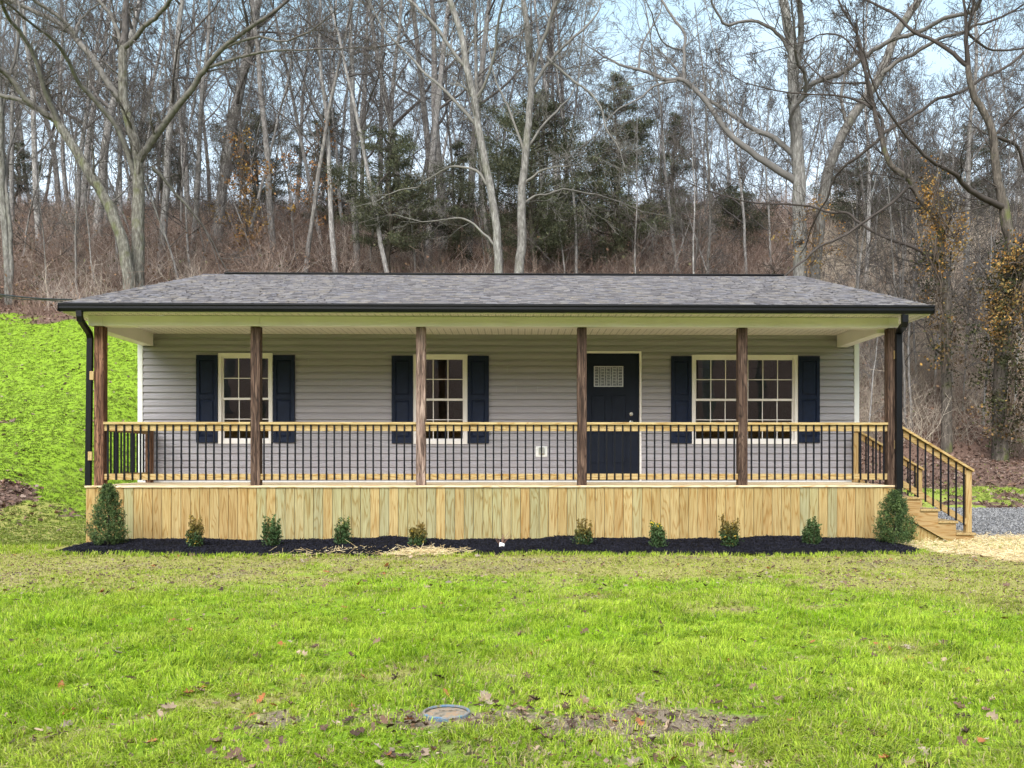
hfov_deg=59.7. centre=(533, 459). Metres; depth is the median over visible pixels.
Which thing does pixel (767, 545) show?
mulch bed
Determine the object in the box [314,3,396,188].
bare tree
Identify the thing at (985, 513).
gravel
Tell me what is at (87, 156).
bare tree
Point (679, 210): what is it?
sapling
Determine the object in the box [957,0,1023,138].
bare tree
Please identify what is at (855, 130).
bare tree
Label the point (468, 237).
sapling
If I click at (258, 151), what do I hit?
sapling
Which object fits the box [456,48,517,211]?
sapling
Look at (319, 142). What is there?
sapling
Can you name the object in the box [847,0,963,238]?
bare tree
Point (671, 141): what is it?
sapling
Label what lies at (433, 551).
straw
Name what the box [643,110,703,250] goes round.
cedar tree
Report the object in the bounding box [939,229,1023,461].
climbing vine
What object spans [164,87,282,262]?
sapling
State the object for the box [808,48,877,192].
bare tree
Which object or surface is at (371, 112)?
sapling
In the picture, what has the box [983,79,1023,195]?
bare tree
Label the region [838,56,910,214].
bare tree
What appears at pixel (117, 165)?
sapling
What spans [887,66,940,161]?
bare tree
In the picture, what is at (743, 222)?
bare tree
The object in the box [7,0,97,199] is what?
bare tree
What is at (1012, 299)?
climbing vine
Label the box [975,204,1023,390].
sapling
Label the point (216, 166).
sapling
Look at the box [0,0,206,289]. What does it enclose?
leaning tree
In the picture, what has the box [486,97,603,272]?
cedar tree
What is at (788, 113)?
bare tree
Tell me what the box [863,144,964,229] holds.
cedar tree
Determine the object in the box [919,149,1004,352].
sapling
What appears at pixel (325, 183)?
cedar tree
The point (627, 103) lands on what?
bare tree
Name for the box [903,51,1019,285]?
bare tree
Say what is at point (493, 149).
sapling
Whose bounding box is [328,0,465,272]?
bare tree
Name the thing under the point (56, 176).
bare tree
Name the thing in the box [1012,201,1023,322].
sapling
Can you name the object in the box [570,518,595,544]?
holly shrub
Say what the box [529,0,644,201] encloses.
bare tree
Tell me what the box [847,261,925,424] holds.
sapling
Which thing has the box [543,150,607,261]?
sapling
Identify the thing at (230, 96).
bare tree
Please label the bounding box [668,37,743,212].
bare tree
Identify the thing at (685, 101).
bare tree
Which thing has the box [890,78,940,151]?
bare tree
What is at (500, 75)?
bare tree
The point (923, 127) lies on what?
bare tree
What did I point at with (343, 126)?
bare tree
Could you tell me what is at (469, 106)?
bare tree
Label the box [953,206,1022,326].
sapling
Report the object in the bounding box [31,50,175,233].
sapling
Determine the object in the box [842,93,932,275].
bare tree
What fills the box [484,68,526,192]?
sapling
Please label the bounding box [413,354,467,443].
window
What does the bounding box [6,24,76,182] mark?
bare tree
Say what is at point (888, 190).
sapling
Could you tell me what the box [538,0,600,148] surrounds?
bare tree
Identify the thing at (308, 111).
sapling
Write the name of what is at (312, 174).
leafy sapling
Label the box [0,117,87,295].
sapling
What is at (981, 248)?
sapling
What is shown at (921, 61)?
bare tree
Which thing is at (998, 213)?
sapling
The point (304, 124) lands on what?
sapling
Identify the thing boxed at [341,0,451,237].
bare tree
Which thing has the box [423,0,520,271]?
bare tree
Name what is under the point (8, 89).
bare tree
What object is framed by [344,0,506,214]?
bare tree
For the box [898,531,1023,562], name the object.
straw
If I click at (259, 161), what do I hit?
sapling
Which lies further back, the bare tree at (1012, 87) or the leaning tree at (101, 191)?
the bare tree at (1012, 87)
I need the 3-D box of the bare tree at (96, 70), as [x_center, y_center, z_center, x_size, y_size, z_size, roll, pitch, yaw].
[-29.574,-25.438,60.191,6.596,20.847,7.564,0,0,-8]
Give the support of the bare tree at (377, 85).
on the ground at (680, 721)
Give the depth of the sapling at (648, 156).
53.99 m
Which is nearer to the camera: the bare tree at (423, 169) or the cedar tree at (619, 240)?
the cedar tree at (619, 240)
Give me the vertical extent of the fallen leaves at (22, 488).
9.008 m
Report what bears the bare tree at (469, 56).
on the ground at (680, 721)
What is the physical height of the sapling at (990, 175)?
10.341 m
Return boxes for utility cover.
[422,704,469,721]
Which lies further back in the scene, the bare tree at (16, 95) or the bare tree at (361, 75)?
the bare tree at (361, 75)
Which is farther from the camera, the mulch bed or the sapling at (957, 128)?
the sapling at (957, 128)
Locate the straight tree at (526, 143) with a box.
[442,0,717,272]
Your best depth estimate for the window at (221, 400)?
15.12 m
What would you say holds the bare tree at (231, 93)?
on the ground at (680, 721)
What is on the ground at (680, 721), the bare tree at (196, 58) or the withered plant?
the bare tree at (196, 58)
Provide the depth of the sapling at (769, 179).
55.77 m
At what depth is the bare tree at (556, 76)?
59.07 m
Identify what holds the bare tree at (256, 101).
on the ground at (680, 721)
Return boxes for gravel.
[930,507,1023,540]
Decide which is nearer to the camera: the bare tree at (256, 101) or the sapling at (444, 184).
the sapling at (444, 184)
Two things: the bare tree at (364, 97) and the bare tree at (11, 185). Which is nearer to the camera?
the bare tree at (11, 185)
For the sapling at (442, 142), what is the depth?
53.60 m
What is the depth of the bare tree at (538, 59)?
58.97 m
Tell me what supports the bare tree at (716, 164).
on the ground at (680, 721)
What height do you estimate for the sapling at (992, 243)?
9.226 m
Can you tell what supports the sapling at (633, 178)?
on the ground at (680, 721)
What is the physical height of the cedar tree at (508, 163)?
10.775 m
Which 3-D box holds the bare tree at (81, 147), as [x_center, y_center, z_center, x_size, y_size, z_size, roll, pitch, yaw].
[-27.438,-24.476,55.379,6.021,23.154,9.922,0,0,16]
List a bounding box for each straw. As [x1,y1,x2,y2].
[270,540,472,556]
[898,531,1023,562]
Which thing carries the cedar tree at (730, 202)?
on the ground at (680, 721)
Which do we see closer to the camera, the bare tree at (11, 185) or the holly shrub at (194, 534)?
the holly shrub at (194, 534)
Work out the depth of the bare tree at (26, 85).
66.43 m
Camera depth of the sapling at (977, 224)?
33.77 m
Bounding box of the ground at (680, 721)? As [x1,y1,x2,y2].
[0,219,1023,767]
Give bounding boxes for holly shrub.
[183,514,204,546]
[260,514,283,545]
[332,515,352,543]
[407,522,428,545]
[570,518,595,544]
[648,520,668,547]
[718,513,743,547]
[801,516,823,543]
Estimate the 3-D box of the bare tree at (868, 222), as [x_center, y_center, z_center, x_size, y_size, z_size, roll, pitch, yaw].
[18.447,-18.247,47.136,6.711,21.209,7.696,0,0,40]
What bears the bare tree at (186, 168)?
on the ground at (680, 721)
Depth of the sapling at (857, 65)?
35.29 m
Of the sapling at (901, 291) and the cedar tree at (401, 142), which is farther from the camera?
the cedar tree at (401, 142)
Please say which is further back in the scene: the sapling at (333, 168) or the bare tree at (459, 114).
the bare tree at (459, 114)
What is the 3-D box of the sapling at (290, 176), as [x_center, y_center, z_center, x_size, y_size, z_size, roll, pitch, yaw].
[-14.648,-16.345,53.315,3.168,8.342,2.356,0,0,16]
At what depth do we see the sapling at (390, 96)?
42.59 m
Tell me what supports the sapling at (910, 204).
on the ground at (680, 721)
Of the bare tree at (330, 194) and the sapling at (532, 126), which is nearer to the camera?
the bare tree at (330, 194)
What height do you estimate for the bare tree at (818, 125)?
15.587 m
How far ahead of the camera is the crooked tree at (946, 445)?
32.06 m
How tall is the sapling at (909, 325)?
13.494 m
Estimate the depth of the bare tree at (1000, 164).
48.99 m
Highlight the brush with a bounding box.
[0,169,1023,459]
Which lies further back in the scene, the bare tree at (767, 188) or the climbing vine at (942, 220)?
the bare tree at (767, 188)
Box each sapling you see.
[0,64,97,266]
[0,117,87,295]
[2,55,46,183]
[5,100,30,204]
[10,51,119,298]
[22,153,103,249]
[30,83,103,202]
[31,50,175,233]
[38,79,88,202]
[42,115,124,284]
[57,34,166,281]
[62,39,233,279]
[115,32,245,274]
[122,93,163,216]
[154,102,257,270]
[155,147,210,219]
[158,154,245,272]
[163,76,239,204]
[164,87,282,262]
[172,142,231,216]
[174,106,265,244]
[180,33,305,248]
[204,127,295,256]
[217,0,296,225]
[223,46,303,201]
[226,114,287,242]
[259,132,320,271]
[264,117,309,228]
[265,119,346,228]
[282,68,337,184]
[287,36,346,175]
[300,121,370,242]
[301,111,369,226]
[303,83,356,206]
[309,94,387,192]
[318,100,379,214]
[334,57,431,271]
[352,37,455,272]
[358,121,387,199]
[366,69,447,272]
[380,88,457,272]
[382,103,469,230]
[412,92,471,248]
[450,137,503,267]
[452,75,518,266]
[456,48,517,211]
[460,66,535,232]
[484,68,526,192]
[484,111,547,206]
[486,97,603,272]
[495,109,564,237]
[517,75,561,188]
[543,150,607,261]
[550,63,650,267]
[552,59,620,199]
[582,75,676,273]
[596,122,657,270]
[600,118,653,198]
[604,151,646,249]
[621,126,712,260]
[630,52,740,273]
[634,92,685,252]
[640,142,743,273]
[642,82,713,263]
[647,188,721,273]
[657,87,695,185]
[658,125,747,272]
[695,74,752,192]
[703,106,737,189]
[741,126,803,246]
[784,91,821,196]
[802,103,917,317]
[802,113,901,237]
[803,45,855,202]
[806,46,967,333]
[818,12,949,317]
[822,72,962,427]
[829,48,975,365]
[834,130,877,266]
[839,217,930,388]
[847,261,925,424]
[854,58,1018,429]
[859,78,1006,383]
[877,64,996,397]
[883,147,927,268]
[890,96,1010,396]
[910,209,989,349]
[913,60,1014,214]
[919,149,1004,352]
[924,204,1017,410]
[927,99,987,186]
[930,153,1023,352]
[933,160,1016,350]
[942,131,1023,425]
[946,135,1023,299]
[949,101,1023,317]
[952,149,1023,374]
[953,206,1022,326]
[961,223,1023,385]
[964,107,1023,412]
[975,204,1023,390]
[977,165,1023,272]
[1000,110,1023,196]
[1005,139,1023,228]
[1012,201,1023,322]
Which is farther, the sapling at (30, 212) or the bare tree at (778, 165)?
the bare tree at (778, 165)
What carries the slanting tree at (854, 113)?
on the ground at (680, 721)
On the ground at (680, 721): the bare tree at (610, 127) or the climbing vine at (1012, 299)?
the bare tree at (610, 127)
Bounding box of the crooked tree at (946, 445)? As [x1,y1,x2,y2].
[633,0,1023,452]
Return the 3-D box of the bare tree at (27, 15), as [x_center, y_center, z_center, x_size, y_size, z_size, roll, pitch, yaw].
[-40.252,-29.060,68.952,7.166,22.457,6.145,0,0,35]
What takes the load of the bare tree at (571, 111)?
on the ground at (680, 721)
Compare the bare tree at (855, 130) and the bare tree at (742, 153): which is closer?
the bare tree at (855, 130)
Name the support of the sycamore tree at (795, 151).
on the ground at (680, 721)
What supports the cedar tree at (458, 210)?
on the ground at (680, 721)
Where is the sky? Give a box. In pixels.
[0,0,1023,217]
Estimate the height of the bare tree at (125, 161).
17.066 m
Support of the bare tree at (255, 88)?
on the ground at (680, 721)
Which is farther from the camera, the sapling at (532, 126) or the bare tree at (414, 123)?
the bare tree at (414, 123)
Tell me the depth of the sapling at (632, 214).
48.25 m
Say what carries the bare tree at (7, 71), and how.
on the ground at (680, 721)
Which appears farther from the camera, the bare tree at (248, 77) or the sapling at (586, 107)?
the bare tree at (248, 77)
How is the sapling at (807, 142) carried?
on the ground at (680, 721)
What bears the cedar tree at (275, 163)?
on the ground at (680, 721)
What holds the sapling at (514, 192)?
on the ground at (680, 721)
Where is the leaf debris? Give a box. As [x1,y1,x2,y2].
[0,551,1023,767]
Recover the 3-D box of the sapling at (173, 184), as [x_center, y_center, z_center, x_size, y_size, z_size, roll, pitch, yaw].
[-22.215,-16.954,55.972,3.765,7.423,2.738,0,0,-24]
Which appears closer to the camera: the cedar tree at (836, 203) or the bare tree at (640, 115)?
the bare tree at (640, 115)
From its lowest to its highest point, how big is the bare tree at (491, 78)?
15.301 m
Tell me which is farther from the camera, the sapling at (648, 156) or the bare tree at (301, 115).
the bare tree at (301, 115)
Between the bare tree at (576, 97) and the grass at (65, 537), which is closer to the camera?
the grass at (65, 537)
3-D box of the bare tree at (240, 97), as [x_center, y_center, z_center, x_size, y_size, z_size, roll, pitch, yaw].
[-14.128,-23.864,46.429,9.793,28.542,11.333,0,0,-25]
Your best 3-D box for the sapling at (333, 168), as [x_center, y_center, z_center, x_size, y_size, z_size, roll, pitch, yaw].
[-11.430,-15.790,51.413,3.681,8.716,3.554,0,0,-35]
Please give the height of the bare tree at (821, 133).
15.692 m
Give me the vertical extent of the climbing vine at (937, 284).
6.636 m
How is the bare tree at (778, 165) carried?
on the ground at (680, 721)
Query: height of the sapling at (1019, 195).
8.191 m
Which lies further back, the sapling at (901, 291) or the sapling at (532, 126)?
the sapling at (532, 126)
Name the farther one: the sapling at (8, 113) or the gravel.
the sapling at (8, 113)
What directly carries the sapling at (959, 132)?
on the ground at (680, 721)
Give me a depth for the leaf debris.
8.20 m
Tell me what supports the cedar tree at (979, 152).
on the ground at (680, 721)
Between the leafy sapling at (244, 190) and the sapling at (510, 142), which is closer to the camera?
the leafy sapling at (244, 190)
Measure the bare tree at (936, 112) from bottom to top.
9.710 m
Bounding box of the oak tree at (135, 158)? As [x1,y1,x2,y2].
[0,0,416,286]
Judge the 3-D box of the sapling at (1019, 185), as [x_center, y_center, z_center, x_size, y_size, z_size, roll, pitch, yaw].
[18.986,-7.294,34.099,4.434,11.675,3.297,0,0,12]
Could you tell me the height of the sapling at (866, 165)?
14.648 m
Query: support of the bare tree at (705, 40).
on the ground at (680, 721)
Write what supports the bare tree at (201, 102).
on the ground at (680, 721)
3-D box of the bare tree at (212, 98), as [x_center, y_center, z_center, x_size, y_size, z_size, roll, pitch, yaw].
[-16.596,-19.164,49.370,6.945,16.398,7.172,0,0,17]
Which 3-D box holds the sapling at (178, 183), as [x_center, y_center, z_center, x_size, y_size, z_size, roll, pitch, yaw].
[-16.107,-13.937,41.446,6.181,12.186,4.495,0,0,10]
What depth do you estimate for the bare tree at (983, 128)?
75.42 m
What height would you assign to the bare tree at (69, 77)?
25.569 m
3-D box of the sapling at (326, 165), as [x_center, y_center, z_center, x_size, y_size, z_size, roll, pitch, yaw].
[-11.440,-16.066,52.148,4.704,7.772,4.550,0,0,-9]
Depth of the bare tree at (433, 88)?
52.75 m
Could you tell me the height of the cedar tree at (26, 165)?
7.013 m
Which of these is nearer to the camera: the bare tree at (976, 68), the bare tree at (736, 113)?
the bare tree at (976, 68)
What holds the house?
on the ground at (680, 721)
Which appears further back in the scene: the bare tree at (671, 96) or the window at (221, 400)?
the bare tree at (671, 96)
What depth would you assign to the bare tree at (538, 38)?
55.14 m
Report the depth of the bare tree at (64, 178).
62.75 m
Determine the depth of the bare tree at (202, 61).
69.75 m
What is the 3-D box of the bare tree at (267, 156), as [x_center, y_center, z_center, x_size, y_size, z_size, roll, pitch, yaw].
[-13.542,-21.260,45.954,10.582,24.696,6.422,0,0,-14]
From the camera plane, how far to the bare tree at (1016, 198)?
58.79 m
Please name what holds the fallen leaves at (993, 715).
on the ground at (680, 721)
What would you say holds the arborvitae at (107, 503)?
on the ground at (680, 721)
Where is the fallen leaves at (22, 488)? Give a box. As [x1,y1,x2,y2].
[0,288,1023,531]
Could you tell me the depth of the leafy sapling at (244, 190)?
42.64 m
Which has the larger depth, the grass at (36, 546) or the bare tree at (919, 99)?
the bare tree at (919, 99)
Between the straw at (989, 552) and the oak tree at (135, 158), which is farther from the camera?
the oak tree at (135, 158)
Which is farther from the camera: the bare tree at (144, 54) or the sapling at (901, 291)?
the bare tree at (144, 54)
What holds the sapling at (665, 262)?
on the ground at (680, 721)
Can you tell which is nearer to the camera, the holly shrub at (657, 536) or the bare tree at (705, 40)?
the holly shrub at (657, 536)
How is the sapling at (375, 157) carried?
on the ground at (680, 721)
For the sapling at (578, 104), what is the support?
on the ground at (680, 721)
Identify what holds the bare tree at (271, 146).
on the ground at (680, 721)
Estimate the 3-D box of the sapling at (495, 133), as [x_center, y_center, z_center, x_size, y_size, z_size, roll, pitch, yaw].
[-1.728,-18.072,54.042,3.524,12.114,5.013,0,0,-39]
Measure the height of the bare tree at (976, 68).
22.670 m
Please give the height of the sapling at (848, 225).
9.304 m
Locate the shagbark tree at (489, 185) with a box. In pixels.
[332,0,565,272]
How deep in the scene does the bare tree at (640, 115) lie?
48.45 m
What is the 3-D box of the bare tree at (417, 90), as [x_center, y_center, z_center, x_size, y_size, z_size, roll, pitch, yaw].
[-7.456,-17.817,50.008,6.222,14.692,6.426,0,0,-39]
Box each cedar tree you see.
[5,139,51,218]
[111,110,205,218]
[206,108,305,224]
[283,109,370,235]
[321,123,453,272]
[430,140,492,272]
[437,88,614,272]
[551,70,684,270]
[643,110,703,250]
[690,182,779,255]
[806,155,919,238]
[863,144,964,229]
[927,122,1023,232]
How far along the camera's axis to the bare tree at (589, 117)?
46.55 m
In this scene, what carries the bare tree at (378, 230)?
on the ground at (680, 721)
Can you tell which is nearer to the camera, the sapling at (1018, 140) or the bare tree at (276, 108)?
the sapling at (1018, 140)
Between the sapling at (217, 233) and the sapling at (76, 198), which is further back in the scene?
the sapling at (217, 233)
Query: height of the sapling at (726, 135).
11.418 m
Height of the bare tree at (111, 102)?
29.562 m
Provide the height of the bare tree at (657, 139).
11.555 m
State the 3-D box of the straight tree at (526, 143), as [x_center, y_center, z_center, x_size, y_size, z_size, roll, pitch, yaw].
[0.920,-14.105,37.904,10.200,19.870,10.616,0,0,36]
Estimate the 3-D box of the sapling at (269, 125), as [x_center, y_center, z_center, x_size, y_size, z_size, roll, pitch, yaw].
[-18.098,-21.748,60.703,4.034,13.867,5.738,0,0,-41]
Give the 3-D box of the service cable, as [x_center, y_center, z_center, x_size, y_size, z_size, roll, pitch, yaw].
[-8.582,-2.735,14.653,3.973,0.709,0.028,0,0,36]
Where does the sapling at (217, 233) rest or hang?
on the ground at (680, 721)
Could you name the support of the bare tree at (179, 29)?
on the ground at (680, 721)
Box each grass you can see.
[0,312,143,544]
[0,538,1023,597]
[0,583,1023,767]
[867,462,1023,504]
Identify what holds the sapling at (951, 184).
on the ground at (680, 721)
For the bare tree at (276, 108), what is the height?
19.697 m
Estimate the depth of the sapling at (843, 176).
54.10 m
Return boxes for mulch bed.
[56,535,920,556]
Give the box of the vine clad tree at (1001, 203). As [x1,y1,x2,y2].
[789,0,1023,461]
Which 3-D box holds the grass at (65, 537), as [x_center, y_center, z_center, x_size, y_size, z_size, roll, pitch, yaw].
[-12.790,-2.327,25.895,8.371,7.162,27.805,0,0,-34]
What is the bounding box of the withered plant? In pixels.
[494,532,512,547]
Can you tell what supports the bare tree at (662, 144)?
on the ground at (680, 721)
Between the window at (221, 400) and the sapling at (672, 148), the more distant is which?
the sapling at (672, 148)
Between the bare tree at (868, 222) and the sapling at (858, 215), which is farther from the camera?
the bare tree at (868, 222)
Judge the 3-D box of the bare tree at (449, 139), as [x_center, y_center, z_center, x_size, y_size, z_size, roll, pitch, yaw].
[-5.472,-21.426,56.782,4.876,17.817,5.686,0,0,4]
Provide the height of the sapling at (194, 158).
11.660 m
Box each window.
[218,353,272,443]
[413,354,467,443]
[692,355,797,443]
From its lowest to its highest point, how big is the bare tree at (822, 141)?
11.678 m
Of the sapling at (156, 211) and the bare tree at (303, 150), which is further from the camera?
the bare tree at (303, 150)
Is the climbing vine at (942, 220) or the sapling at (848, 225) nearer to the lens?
the climbing vine at (942, 220)
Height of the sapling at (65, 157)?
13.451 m
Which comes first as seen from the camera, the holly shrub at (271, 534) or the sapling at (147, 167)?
the holly shrub at (271, 534)
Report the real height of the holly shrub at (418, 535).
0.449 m
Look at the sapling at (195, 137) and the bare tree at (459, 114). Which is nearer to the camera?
the sapling at (195, 137)
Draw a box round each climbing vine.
[769,194,846,273]
[905,216,962,396]
[912,153,973,262]
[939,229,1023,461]
[975,229,1023,344]
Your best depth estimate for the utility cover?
4.28 m
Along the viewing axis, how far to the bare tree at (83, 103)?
62.86 m
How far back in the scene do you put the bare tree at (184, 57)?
63.57 m
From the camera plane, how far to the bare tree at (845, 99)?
68.03 m
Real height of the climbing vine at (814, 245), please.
3.675 m
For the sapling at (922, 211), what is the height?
12.617 m
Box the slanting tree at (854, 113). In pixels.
[809,0,1023,279]
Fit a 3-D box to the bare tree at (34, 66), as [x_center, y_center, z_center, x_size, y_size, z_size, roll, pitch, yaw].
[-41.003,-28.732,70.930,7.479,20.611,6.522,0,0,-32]
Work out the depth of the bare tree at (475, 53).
45.98 m
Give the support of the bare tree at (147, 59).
on the ground at (680, 721)
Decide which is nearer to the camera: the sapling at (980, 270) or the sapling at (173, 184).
the sapling at (980, 270)
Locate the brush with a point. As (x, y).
(62, 271)
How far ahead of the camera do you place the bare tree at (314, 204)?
42.98 m
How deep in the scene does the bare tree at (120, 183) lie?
58.18 m
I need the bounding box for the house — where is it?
[57,272,975,542]
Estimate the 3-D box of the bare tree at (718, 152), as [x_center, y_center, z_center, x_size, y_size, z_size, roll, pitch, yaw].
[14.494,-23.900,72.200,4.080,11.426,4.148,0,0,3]
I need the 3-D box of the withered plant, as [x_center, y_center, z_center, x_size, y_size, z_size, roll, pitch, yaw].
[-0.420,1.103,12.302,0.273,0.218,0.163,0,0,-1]
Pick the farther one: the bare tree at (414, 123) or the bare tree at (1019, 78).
the bare tree at (414, 123)
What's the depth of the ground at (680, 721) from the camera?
9.37 m
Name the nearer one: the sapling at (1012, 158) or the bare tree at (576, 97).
the sapling at (1012, 158)
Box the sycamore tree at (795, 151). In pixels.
[533,0,981,276]
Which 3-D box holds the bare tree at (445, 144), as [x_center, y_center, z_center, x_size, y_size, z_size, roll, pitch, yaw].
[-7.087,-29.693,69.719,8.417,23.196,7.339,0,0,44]
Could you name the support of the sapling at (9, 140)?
on the ground at (680, 721)
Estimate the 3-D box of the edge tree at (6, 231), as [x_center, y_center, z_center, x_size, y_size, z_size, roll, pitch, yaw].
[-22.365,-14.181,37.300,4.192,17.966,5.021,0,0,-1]
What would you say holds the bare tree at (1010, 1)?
on the ground at (680, 721)
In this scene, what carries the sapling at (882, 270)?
on the ground at (680, 721)
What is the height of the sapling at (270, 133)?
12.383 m
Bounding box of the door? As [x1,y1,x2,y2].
[587,353,638,473]
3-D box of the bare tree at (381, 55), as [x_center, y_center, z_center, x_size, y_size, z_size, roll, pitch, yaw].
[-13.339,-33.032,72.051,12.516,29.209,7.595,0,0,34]
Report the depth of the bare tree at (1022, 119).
71.80 m
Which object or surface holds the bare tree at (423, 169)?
on the ground at (680, 721)
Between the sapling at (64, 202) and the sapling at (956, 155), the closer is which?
the sapling at (956, 155)
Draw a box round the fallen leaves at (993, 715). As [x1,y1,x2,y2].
[0,551,1023,767]
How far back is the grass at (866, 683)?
5.07 m
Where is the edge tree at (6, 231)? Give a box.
[0,0,62,304]
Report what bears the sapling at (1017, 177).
on the ground at (680, 721)
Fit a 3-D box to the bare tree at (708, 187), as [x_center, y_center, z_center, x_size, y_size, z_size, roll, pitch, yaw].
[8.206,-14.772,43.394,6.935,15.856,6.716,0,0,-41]
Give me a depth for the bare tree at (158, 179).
57.67 m
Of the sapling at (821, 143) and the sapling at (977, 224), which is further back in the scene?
the sapling at (821, 143)
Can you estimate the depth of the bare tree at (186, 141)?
48.49 m
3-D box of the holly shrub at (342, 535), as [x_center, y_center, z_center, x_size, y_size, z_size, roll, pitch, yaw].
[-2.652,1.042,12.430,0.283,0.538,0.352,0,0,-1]
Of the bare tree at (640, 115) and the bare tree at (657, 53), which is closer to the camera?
the bare tree at (640, 115)
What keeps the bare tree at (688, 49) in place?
on the ground at (680, 721)
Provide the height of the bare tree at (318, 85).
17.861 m
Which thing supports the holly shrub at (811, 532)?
on the ground at (680, 721)
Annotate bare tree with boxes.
[0,0,63,222]
[0,0,98,256]
[0,0,140,211]
[0,1,84,233]
[0,4,57,153]
[0,6,49,148]
[1,0,58,207]
[1,0,112,210]
[1,2,55,216]
[6,0,66,178]
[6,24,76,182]
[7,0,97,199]
[7,0,149,241]
[20,0,116,206]
[34,0,144,182]
[41,0,201,203]
[44,0,161,231]
[52,1,170,236]
[56,0,166,222]
[57,0,139,207]
[59,0,151,192]
[61,0,160,203]
[75,0,218,185]
[78,2,189,209]
[101,0,168,150]
[102,0,230,211]
[119,0,245,246]
[129,0,252,227]
[132,6,205,217]
[135,0,278,259]
[140,0,235,268]
[143,1,234,206]
[152,0,224,213]
[157,1,275,177]
[164,0,336,268]
[164,1,289,235]
[185,0,369,257]
[192,0,261,175]
[195,3,284,174]
[209,46,294,204]
[210,0,328,265]
[213,0,378,271]
[223,26,292,184]
[225,3,332,210]
[245,0,377,249]
[246,0,378,272]
[246,10,319,201]
[263,0,355,204]
[280,0,397,203]
[283,1,380,190]
[296,0,369,238]
[300,0,380,221]
[301,0,396,190]
[303,0,464,272]
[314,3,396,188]
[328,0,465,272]
[338,1,419,197]
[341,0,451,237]
[341,10,447,258]
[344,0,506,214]
[345,0,436,258]
[367,1,470,205]
[375,0,520,263]
[381,68,431,207]
[395,0,485,207]
[398,0,496,204]
[407,0,548,270]
[408,36,499,197]
[409,2,479,224]
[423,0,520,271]
[435,0,510,149]
[440,0,516,228]
[441,0,535,186]
[445,17,541,237]
[454,39,506,152]
[463,0,559,268]
[481,0,583,184]
[484,0,610,207]
[488,0,575,184]
[490,0,596,182]
[510,0,643,272]
[515,0,607,265]
[526,0,588,177]
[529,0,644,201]
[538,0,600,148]
[545,47,599,213]
[552,42,639,268]
[563,61,656,257]
[579,56,652,228]
[607,0,707,271]
[622,90,683,267]
[628,0,762,273]
[628,38,708,180]
[631,86,689,219]
[632,31,711,191]
[643,50,705,189]
[650,91,705,193]
[653,0,815,273]
[661,40,728,202]
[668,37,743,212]
[679,66,737,224]
[680,31,769,182]
[682,15,726,199]
[690,91,736,190]
[701,44,768,189]
[707,112,759,187]
[719,107,766,202]
[720,29,813,269]
[729,4,852,255]
[736,58,786,199]
[752,27,828,202]
[764,129,791,211]
[782,46,861,198]
[802,33,910,290]
[805,84,838,197]
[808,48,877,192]
[811,0,935,284]
[812,41,892,165]
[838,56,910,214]
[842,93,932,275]
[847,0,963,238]
[873,60,940,270]
[884,52,934,158]
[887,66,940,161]
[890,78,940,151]
[899,0,1023,294]
[899,41,950,165]
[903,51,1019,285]
[921,108,964,201]
[949,0,1023,212]
[954,89,1020,190]
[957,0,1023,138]
[972,59,1023,227]
[972,114,1023,236]
[973,2,1023,224]
[978,54,1023,182]
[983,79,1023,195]
[993,39,1023,175]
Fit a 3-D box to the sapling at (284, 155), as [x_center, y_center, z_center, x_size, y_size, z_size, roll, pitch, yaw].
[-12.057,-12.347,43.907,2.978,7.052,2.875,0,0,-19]
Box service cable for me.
[0,294,72,301]
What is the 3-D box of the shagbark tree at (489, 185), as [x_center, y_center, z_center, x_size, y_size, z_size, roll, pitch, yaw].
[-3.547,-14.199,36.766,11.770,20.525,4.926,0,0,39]
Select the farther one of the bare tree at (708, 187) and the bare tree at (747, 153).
the bare tree at (747, 153)
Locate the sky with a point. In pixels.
(673, 31)
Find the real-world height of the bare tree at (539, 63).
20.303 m
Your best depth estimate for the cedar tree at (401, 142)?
42.50 m
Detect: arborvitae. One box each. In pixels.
[81,482,130,544]
[872,489,918,544]
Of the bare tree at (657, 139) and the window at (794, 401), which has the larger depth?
the bare tree at (657, 139)
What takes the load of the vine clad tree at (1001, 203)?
on the ground at (680, 721)
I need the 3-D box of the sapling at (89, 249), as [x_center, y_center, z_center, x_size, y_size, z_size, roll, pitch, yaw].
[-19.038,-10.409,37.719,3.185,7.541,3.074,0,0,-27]
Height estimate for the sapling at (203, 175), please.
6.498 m
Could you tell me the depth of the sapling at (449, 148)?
51.17 m
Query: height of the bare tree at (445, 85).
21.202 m
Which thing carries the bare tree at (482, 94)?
on the ground at (680, 721)
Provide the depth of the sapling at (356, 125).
63.71 m
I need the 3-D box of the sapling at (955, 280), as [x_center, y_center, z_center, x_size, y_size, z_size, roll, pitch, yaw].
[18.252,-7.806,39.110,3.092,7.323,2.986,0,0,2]
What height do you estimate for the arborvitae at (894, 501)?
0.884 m
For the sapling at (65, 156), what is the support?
on the ground at (680, 721)
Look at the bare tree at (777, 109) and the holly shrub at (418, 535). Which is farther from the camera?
the bare tree at (777, 109)
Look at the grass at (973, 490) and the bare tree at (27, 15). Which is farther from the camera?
the bare tree at (27, 15)
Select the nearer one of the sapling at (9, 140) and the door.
the door
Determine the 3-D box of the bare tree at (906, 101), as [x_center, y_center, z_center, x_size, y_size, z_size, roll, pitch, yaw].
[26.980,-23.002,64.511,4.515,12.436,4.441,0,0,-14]
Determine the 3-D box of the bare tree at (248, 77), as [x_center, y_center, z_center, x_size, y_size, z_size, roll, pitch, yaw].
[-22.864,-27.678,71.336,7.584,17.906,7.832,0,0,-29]
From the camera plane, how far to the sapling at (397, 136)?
46.74 m

